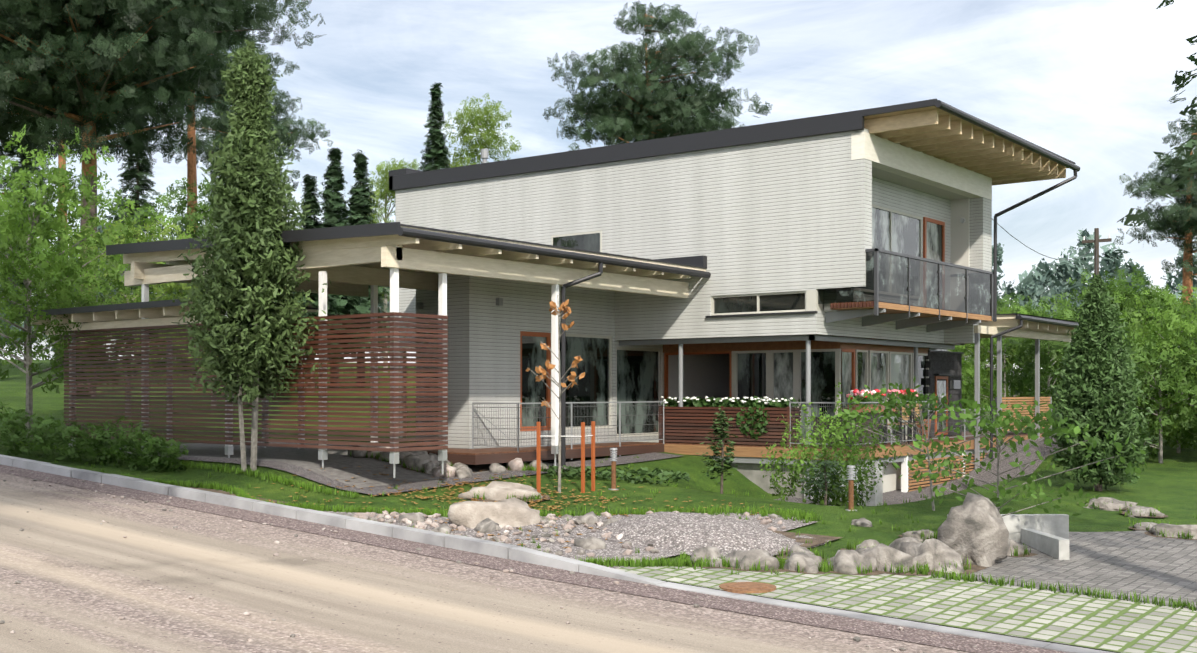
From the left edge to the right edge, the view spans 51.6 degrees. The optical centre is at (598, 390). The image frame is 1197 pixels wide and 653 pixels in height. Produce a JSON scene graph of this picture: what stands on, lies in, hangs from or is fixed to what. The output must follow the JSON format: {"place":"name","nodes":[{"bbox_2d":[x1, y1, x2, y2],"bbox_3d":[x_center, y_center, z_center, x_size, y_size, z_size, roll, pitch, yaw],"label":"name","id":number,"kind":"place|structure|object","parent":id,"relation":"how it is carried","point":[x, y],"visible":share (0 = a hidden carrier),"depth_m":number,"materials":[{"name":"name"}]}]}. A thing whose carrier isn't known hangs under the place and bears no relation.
{"place":"outdoors","nodes":[
{"label":"outdoors","id":0,"kind":"place"},
{"bbox_2d":[62,441,585,487],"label":"carport paving","id":1,"kind":"structure","parent":0,"point":[336,462],"depth_m":24.16,"materials":[{"name":"grey concrete"}]},
{"bbox_2d":[0,472,973,652],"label":"sand road","id":2,"kind":"structure","parent":0,"point":[77,569],"depth_m":12.90,"materials":[{"name":"beige sand"}]},
{"bbox_2d":[0,469,976,652],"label":"loose road stones","id":3,"kind":"object","parent":2,"relation":"on","point":[857,639],"visible":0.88,"depth_m":14.50,"materials":[{"name":"grey stone"}]},
{"bbox_2d":[0,464,1067,652],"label":"gravel strip","id":4,"kind":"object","parent":2,"relation":"on","point":[926,637],"depth_m":14.67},
{"bbox_2d":[0,360,1196,652],"bbox_3d":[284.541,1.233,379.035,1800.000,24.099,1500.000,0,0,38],"label":"lawn","id":5,"kind":"structure","parent":0,"point":[1168,486],"depth_m":23.00,"materials":[{"name":"green plant"}]},
{"bbox_2d":[0,402,28,446],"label":"rhododendron shrub","id":6,"kind":"object","parent":5,"relation":"on","point":[8,433],"visible":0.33,"depth_m":26.17,"materials":[{"name":"green plant"}]},
{"bbox_2d":[0,408,57,457],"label":"rhododendron shrub","id":7,"kind":"object","parent":5,"relation":"on","point":[11,416],"visible":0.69,"depth_m":25.30,"materials":[{"name":"green plant"}]},
{"bbox_2d":[0,117,63,367],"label":"spruce tree","id":8,"kind":"object","parent":5,"relation":"on","point":[26,165],"depth_m":65.92,"materials":[{"name":"green plant"}]},
{"bbox_2d":[0,76,80,205],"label":"pine tree","id":9,"kind":"object","parent":5,"relation":"on","point":[12,147],"visible":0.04,"depth_m":50.74,"materials":[{"name":"green plant"}]},
{"bbox_2d":[20,420,86,460],"bbox_3d":[-10.989,0.983,24.979,1.449,0.904,1.268,0,0,9],"label":"rhododendron shrub","id":10,"kind":"object","parent":5,"relation":"on","point":[48,442],"visible":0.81,"depth_m":24.82,"materials":[{"name":"green plant"}]},
{"bbox_2d":[54,114,79,363],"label":"pine tree","id":11,"kind":"object","parent":5,"relation":"on","point":[60,159],"depth_m":69.96,"materials":[{"name":"brown plant"}]},
{"bbox_2d":[58,422,118,462],"bbox_3d":[-10.137,1.050,24.730,1.303,0.861,1.200,0,0,38],"label":"rhododendron shrub","id":12,"kind":"object","parent":5,"relation":"on","point":[92,448],"visible":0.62,"depth_m":24.56,"materials":[{"name":"green plant"}]},
{"bbox_2d":[0,125,191,440],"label":"leafy tree","id":13,"kind":"object","parent":5,"relation":"on","point":[38,256],"visible":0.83,"depth_m":29.02,"materials":[{"name":"green plant"}]},
{"bbox_2d":[82,416,152,466],"bbox_3d":[-9.455,1.012,24.462,1.596,1.087,1.416,0,0,38],"label":"rhododendron shrub","id":14,"kind":"object","parent":5,"relation":"on","point":[101,446],"visible":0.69,"depth_m":24.34,"materials":[{"name":"green plant"}]},
{"bbox_2d":[25,214,217,416],"bbox_3d":[-13.819,-2.099,36.156,5.772,5.935,5.962,0,0,-12],"label":"leafy tree","id":15,"kind":"object","parent":5,"relation":"on","point":[169,289],"visible":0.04,"depth_m":35.34,"materials":[{"name":"green plant"}]},
{"bbox_2d":[107,138,174,363],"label":"spruce tree","id":16,"kind":"object","parent":5,"relation":"on","point":[137,173],"visible":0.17,"depth_m":74.90,"materials":[{"name":"green plant"}]},
{"bbox_2d":[108,427,175,470],"bbox_3d":[-8.840,1.124,24.022,1.420,0.872,1.174,0,0,38],"label":"rhododendron shrub","id":17,"kind":"object","parent":5,"relation":"on","point":[131,447],"visible":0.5,"depth_m":23.81,"materials":[{"name":"green plant"}]},
{"bbox_2d":[0,0,324,395],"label":"pine tree","id":18,"kind":"object","parent":5,"relation":"on","point":[101,68],"visible":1,"depth_m":42.01,"materials":[{"name":"green plant"}]},
{"bbox_2d":[136,435,188,471],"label":"rhododendron shrub","id":19,"kind":"object","parent":5,"relation":"on","point":[171,461],"visible":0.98,"depth_m":23.37,"materials":[{"name":"green plant"}]},
{"bbox_2d":[120,177,274,405],"bbox_3d":[-12.536,-3.040,39.929,5.434,7.440,5.557,0,0,-27],"label":"leafy tree","id":20,"kind":"object","parent":5,"relation":"on","point":[198,215],"visible":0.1,"depth_m":38.86,"materials":[{"name":"green plant"}]},
{"bbox_2d":[199,113,231,237],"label":"spruce tree","id":21,"kind":"object","parent":5,"relation":"on","point":[209,173],"visible":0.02,"depth_m":84.82,"materials":[{"name":"green plant"}]},
{"bbox_2d":[158,0,299,374],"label":"pine tree","id":22,"kind":"object","parent":5,"relation":"on","point":[191,169],"visible":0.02,"depth_m":59.85,"materials":[{"name":"green plant"}]},
{"bbox_2d":[182,486,286,503],"bbox_3d":[-6.355,1.728,20.675,3.000,0.184,0.650,0,0,38],"label":"soil patch","id":23,"kind":"object","parent":5,"relation":"on","point":[224,492],"visible":0.05,"depth_m":20.97,"materials":[{"name":"brown soil"}]},
{"bbox_2d":[153,67,332,191],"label":"pine tree","id":24,"kind":"object","parent":5,"relation":"on","point":[295,131],"visible":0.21,"depth_m":73.94,"materials":[{"name":"green plant"}]},
{"bbox_2d":[171,40,330,471],"bbox_3d":[-6.556,-2.439,23.145,2.729,8.206,2.834,0,0,-27],"label":"juniper tree","id":25,"kind":"object","parent":5,"relation":"on","point":[252,201],"visible":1,"depth_m":22.67,"materials":[{"name":"green plant"}]},
{"bbox_2d":[124,452,390,494],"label":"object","id":26,"kind":"structure","parent":5,"relation":"on","point":[306,473],"depth_m":22.66,"materials":[{"name":"grey concrete"}]},
{"bbox_2d":[281,174,347,392],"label":"spruce tree","id":27,"kind":"object","parent":5,"relation":"on","point":[310,221],"visible":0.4,"depth_m":49.69,"materials":[{"name":"green plant"}]},
{"bbox_2d":[315,147,370,387],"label":"spruce tree","id":28,"kind":"object","parent":5,"relation":"on","point":[335,207],"visible":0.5,"depth_m":51.67,"materials":[{"name":"green plant"}]},
{"bbox_2d":[19,222,710,477],"bbox_3d":[-5.436,-0.809,28.504,12.835,4.664,9.616,0,0,38],"label":"carport canopy","id":29,"kind":"object","parent":5,"relation":"on","point":[354,260],"visible":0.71,"depth_m":24.49,"materials":[{"name":"brown wood"}]},
{"bbox_2d":[341,149,389,386],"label":"spruce tree","id":30,"kind":"object","parent":5,"relation":"on","point":[360,205],"visible":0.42,"depth_m":54.67,"materials":[{"name":"green plant"}]},
{"bbox_2d":[350,158,418,371],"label":"birch tree","id":31,"kind":"object","parent":5,"relation":"on","point":[380,194],"visible":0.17,"depth_m":74.20,"materials":[{"name":"green plant"}]},
{"bbox_2d":[388,82,452,316],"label":"spruce tree","id":32,"kind":"object","parent":5,"relation":"on","point":[437,153],"visible":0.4,"depth_m":67.59,"materials":[{"name":"green plant"}]},
{"bbox_2d":[442,93,521,167],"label":"birch tree","id":33,"kind":"object","parent":5,"relation":"on","point":[484,124],"visible":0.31,"depth_m":68.91,"materials":[{"name":"green plant"}]},
{"bbox_2d":[347,452,681,492],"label":"walkway","id":34,"kind":"structure","parent":5,"relation":"on","point":[419,485],"depth_m":23.98,"materials":[{"name":"grey concrete"}]},
{"bbox_2d":[220,490,817,568],"bbox_3d":[-2.639,1.889,20.861,11.400,0.628,5.608,0,0,38],"label":"pink gravel bed","id":35,"kind":"object","parent":5,"relation":"on","point":[612,549],"depth_m":17.49,"materials":[{"name":"gravel"}]},
{"bbox_2d":[236,465,763,547],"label":"fallen leaves","id":36,"kind":"object","parent":35,"relation":"on","point":[453,492],"visible":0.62,"depth_m":21.08,"materials":[{"name":"brown plant"}]},
{"bbox_2d":[353,510,785,560],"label":"stones","id":37,"kind":"object","parent":35,"relation":"on","point":[568,528],"visible":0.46,"depth_m":17.92,"materials":[{"name":"grey stone"}]},
{"bbox_2d":[525,299,584,492],"bbox_3d":[-0.761,0.096,21.808,1.176,3.601,0.570,0,0,38],"label":"young tree","id":38,"kind":"object","parent":5,"relation":"on","point":[565,309],"visible":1,"depth_m":21.81,"materials":[{"name":"orange plant"}]},
{"bbox_2d":[0,454,1114,652],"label":"granite kerb","id":39,"kind":"object","parent":5,"relation":"on","point":[496,549],"visible":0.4,"depth_m":16.47,"materials":[{"name":"grey stone"}]},
{"bbox_2d":[0,202,1196,358],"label":"forest","id":40,"kind":"object","parent":5,"relation":"on","point":[1035,284],"visible":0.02,"depth_m":170.35,"materials":[{"name":"green plant"}]},
{"bbox_2d":[16,441,1196,611],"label":"grass tufts","id":41,"kind":"object","parent":5,"relation":"on","point":[681,561],"visible":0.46,"depth_m":19.13,"materials":[{"name":"green plant"}]},
{"bbox_2d":[608,448,618,489],"bbox_3d":[0.276,1.439,22.503,0.200,0.805,0.200,0,0,38],"label":"bollard light","id":42,"kind":"object","parent":5,"relation":"on","point":[613,456],"visible":0.96,"depth_m":22.46,"materials":[{"name":"brown wood"}]},
{"bbox_2d":[543,465,690,484],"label":"plants","id":43,"kind":"object","parent":5,"relation":"on","point":[604,474],"visible":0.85,"depth_m":23.99,"materials":[{"name":"green plant"}]},
{"bbox_2d":[543,1,772,150],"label":"pine tree","id":44,"kind":"object","parent":5,"relation":"on","point":[660,111],"visible":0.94,"depth_m":60.58,"materials":[{"name":"green plant"}]},
{"bbox_2d":[569,512,831,558],"bbox_3d":[1.409,1.988,17.759,3.200,0.425,2.400,0,0,38],"label":"gravel bed","id":45,"kind":"object","parent":5,"relation":"on","point":[689,533],"visible":0.77,"depth_m":17.14,"materials":[{"name":"grey gravel"}]},
{"bbox_2d":[696,408,737,493],"bbox_3d":[2.243,1.196,22.742,0.795,1.760,0.857,0,0,38],"label":"juniper shrub","id":46,"kind":"object","parent":5,"relation":"on","point":[728,457],"visible":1,"depth_m":22.67,"materials":[{"name":"green plant"}]},
{"bbox_2d":[594,528,841,555],"bbox_3d":[1.736,2.076,18.010,3.000,0.210,2.000,0,0,38],"label":"soil patch","id":47,"kind":"object","parent":5,"relation":"on","point":[818,539],"visible":0.08,"depth_m":17.79,"materials":[{"name":"brown soil"}]},
{"bbox_2d":[389,99,1079,505],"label":"house","id":48,"kind":"structure","parent":5,"relation":"on","point":[779,223],"depth_m":28.83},
{"bbox_2d":[818,248,992,331],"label":"balcony","id":49,"kind":"structure","parent":48,"relation":"attached to","point":[902,290],"depth_m":27.68,"materials":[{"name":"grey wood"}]},
{"bbox_2d":[424,397,1051,491],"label":"deck","id":50,"kind":"structure","parent":5,"relation":"on","point":[685,430],"depth_m":27.90,"materials":[{"name":"brown wood"}]},
{"bbox_2d":[659,389,935,441],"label":"planter flowers","id":51,"kind":"object","parent":50,"relation":"on","point":[756,402],"visible":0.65,"depth_m":27.89,"materials":[{"name":"green plant"}]},
{"bbox_2d":[813,407,877,447],"bbox_3d":[5.508,0.793,27.520,0.830,0.860,1.500,0,0,38],"label":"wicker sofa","id":52,"kind":"object","parent":50,"relation":"on","point":[847,430],"visible":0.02,"depth_m":27.01,"materials":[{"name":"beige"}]},
{"bbox_2d":[889,404,909,443],"bbox_3d":[6.888,0.763,28.596,0.450,0.920,0.450,0,0,38],"label":"chair","id":53,"kind":"object","parent":50,"relation":"on","point":[902,417],"visible":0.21,"depth_m":28.37,"materials":[{"name":"grey metal"}]},
{"bbox_2d":[893,417,915,441],"bbox_3d":[7.394,0.763,29.980,0.450,0.920,0.450,0,0,38],"label":"chair","id":54,"kind":"object","parent":50,"relation":"on","point":[899,429],"depth_m":30.25,"materials":[{"name":"grey metal"}]},
{"bbox_2d":[896,404,921,441],"bbox_3d":[7.322,0.763,29.145,0.450,0.920,0.450,0,0,38],"label":"chair","id":55,"kind":"object","parent":50,"relation":"on","point":[916,408],"visible":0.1,"depth_m":28.93,"materials":[{"name":"grey metal"}]},
{"bbox_2d":[347,455,1196,575],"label":"rocks","id":56,"kind":"object","parent":5,"relation":"on","point":[975,568],"visible":0.1,"depth_m":15.52,"materials":[{"name":"grey stone"}]},
{"bbox_2d":[348,445,1196,574],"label":"boulders","id":57,"kind":"object","parent":5,"relation":"on","point":[973,528],"visible":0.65,"depth_m":15.99,"materials":[{"name":"grey stone"}]},
{"bbox_2d":[758,441,808,497],"bbox_3d":[3.379,1.400,22.719,0.921,1.116,1.128,0,0,6],"label":"upright shrub","id":58,"kind":"object","parent":5,"relation":"on","point":[793,479],"visible":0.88,"depth_m":22.61,"materials":[{"name":"green plant"}]},
{"bbox_2d":[537,421,1068,593],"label":"stakes and covers","id":59,"kind":"object","parent":5,"relation":"on","point":[1048,534],"visible":0.48,"depth_m":17.57,"materials":[{"name":"brown"}]},
{"bbox_2d":[799,453,847,504],"bbox_3d":[3.981,1.653,21.826,0.913,1.140,0.991,0,0,-4],"label":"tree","id":60,"kind":"object","parent":5,"relation":"on","point":[825,480],"visible":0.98,"depth_m":21.80,"materials":[{"name":"green plant"}]},
{"bbox_2d":[771,382,902,505],"bbox_3d":[4.437,0.983,22.667,2.436,2.306,2.404,0,0,38],"label":"upright shrub","id":61,"kind":"object","parent":5,"relation":"on","point":[817,498],"visible":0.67,"depth_m":22.52,"materials":[{"name":"green plant"}]},
{"bbox_2d":[845,465,856,510],"bbox_3d":[4.240,1.653,20.760,0.200,0.805,0.200,0,0,38],"label":"bollard light","id":62,"kind":"object","parent":5,"relation":"on","point":[851,473],"visible":0.85,"depth_m":20.72,"materials":[{"name":"brown wood"}]},
{"bbox_2d":[617,566,1196,652],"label":"grass pavers","id":63,"kind":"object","parent":5,"relation":"on","point":[1119,625],"depth_m":13.32,"materials":[{"name":"concrete"}]},
{"bbox_2d":[824,377,1030,510],"bbox_3d":[5.524,0.930,20.962,3.180,2.391,2.756,0,0,38],"label":"fruit tree","id":64,"kind":"object","parent":5,"relation":"on","point":[854,414],"visible":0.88,"depth_m":21.12,"materials":[{"name":"green plant"}]},
{"bbox_2d":[951,311,1032,416],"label":"tree","id":65,"kind":"object","parent":5,"relation":"on","point":[988,361],"visible":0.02,"depth_m":54.13,"materials":[{"name":"green plant"}]},
{"bbox_2d":[950,292,1051,363],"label":"tree","id":66,"kind":"object","parent":5,"relation":"on","point":[1012,309],"visible":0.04,"depth_m":85.01,"materials":[{"name":"green plant"}]},
{"bbox_2d":[948,303,1061,415],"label":"tree","id":67,"kind":"object","parent":5,"relation":"on","point":[967,384],"visible":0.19,"depth_m":51.27,"materials":[{"name":"green plant"}]},
{"bbox_2d":[967,355,1058,412],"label":"tree","id":68,"kind":"object","parent":5,"relation":"on","point":[1010,390],"depth_m":58.88,"materials":[{"name":"green plant"}]},
{"bbox_2d":[880,399,1146,516],"bbox_3d":[5.415,1.193,16.813,3.372,2.183,2.558,0,0,44],"label":"shrub","id":69,"kind":"object","parent":5,"relation":"on","point":[1073,431],"visible":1,"depth_m":16.57,"materials":[{"name":"green plant"}]},
{"bbox_2d":[974,313,1078,468],"bbox_3d":[10.932,0.063,35.724,4.770,4.141,8.200,0,0,38],"label":"side canopy","id":70,"kind":"object","parent":5,"relation":"on","point":[1036,328],"visible":0.6,"depth_m":32.80,"materials":[{"name":"grey"}]},
{"bbox_2d":[993,299,1081,409],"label":"tree","id":71,"kind":"object","parent":5,"relation":"on","point":[1051,359],"visible":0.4,"depth_m":40.23,"materials":[{"name":"green plant"}]},
{"bbox_2d":[992,219,1111,274],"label":"utility pole","id":72,"kind":"object","parent":5,"relation":"on","point":[1096,240],"visible":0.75,"depth_m":61.09,"materials":[{"name":"brown wood"}]},
{"bbox_2d":[1045,274,1153,490],"bbox_3d":[9.711,-0.070,24.012,1.903,4.411,1.939,0,0,38],"label":"thuja tree","id":73,"kind":"object","parent":5,"relation":"on","point":[1096,371],"visible":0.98,"depth_m":23.68,"materials":[{"name":"green plant"}]},
{"bbox_2d":[1016,265,1190,409],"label":"tree","id":74,"kind":"object","parent":5,"relation":"on","point":[1121,286],"visible":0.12,"depth_m":43.01,"materials":[{"name":"green plant"}]},
{"bbox_2d":[1056,279,1196,422],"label":"tree","id":75,"kind":"object","parent":5,"relation":"on","point":[1184,307],"visible":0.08,"depth_m":42.74,"materials":[{"name":"green plant"}]},
{"bbox_2d":[1113,113,1196,311],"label":"pine tree","id":76,"kind":"object","parent":5,"relation":"on","point":[1183,220],"visible":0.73,"depth_m":60.90,"materials":[{"name":"green plant"}]},
{"bbox_2d":[1117,0,1196,226],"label":"pine tree","id":77,"kind":"object","parent":5,"relation":"on","point":[1188,147],"visible":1,"depth_m":12.67,"materials":[{"name":"green plant"}]},
{"bbox_2d":[1120,332,1196,462],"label":"tree","id":78,"kind":"object","parent":5,"relation":"on","point":[1142,375],"visible":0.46,"depth_m":28.72,"materials":[{"name":"green plant"}]},
{"bbox_2d":[1121,302,1196,452],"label":"tree","id":79,"kind":"object","parent":5,"relation":"on","point":[1146,328],"visible":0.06,"depth_m":31.72,"materials":[{"name":"green plant"}]},
{"bbox_2d":[1131,313,1196,448],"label":"tree","id":80,"kind":"object","parent":5,"relation":"on","point":[1170,340],"visible":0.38,"depth_m":29.54,"materials":[{"name":"green plant"}]},
{"bbox_2d":[1132,288,1196,347],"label":"tree","id":81,"kind":"object","parent":5,"relation":"on","point":[1178,303],"depth_m":53.56,"materials":[{"name":"green plant"}]},
{"bbox_2d":[1150,347,1196,444],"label":"tree","id":82,"kind":"object","parent":5,"relation":"on","point":[1184,405],"depth_m":32.25,"materials":[{"name":"green plant"}]},
{"bbox_2d":[1152,295,1196,335],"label":"tree","id":83,"kind":"object","parent":5,"relation":"on","point":[1192,301],"visible":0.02,"depth_m":47.60,"materials":[{"name":"green plant"}]},
{"bbox_2d":[1173,135,1196,239],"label":"pine tree","id":84,"kind":"object","parent":5,"relation":"on","point":[1183,198],"visible":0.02,"depth_m":80.25,"materials":[{"name":"green plant"}]},
{"bbox_2d":[1186,400,1196,447],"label":"tree","id":85,"kind":"object","parent":5,"relation":"on","point":[1194,426],"visible":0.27,"depth_m":29.57,"materials":[{"name":"green plant"}]},
{"bbox_2d":[0,0,1196,365],"label":"sky","id":86,"kind":"structure","parent":0,"point":[1088,83],"materials":[{"name":"white"}]},
{"bbox_2d":[884,411,912,443],"bbox_3d":[6.779,0.848,29.192,0.750,0.750,1.500,0,0,38],"label":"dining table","id":87,"kind":"object","parent":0,"point":[910,422],"visible":0.1,"depth_m":29.49,"materials":[{"name":"wood"}]},
{"bbox_2d":[774,431,1062,505],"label":"underdeck gravel","id":88,"kind":"structure","parent":0,"point":[898,496],"depth_m":31.12,"materials":[{"name":"grey gravel"}]},
{"bbox_2d":[930,530,1196,609],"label":"paved driveway","id":89,"kind":"structure","parent":0,"point":[1145,565],"depth_m":15.71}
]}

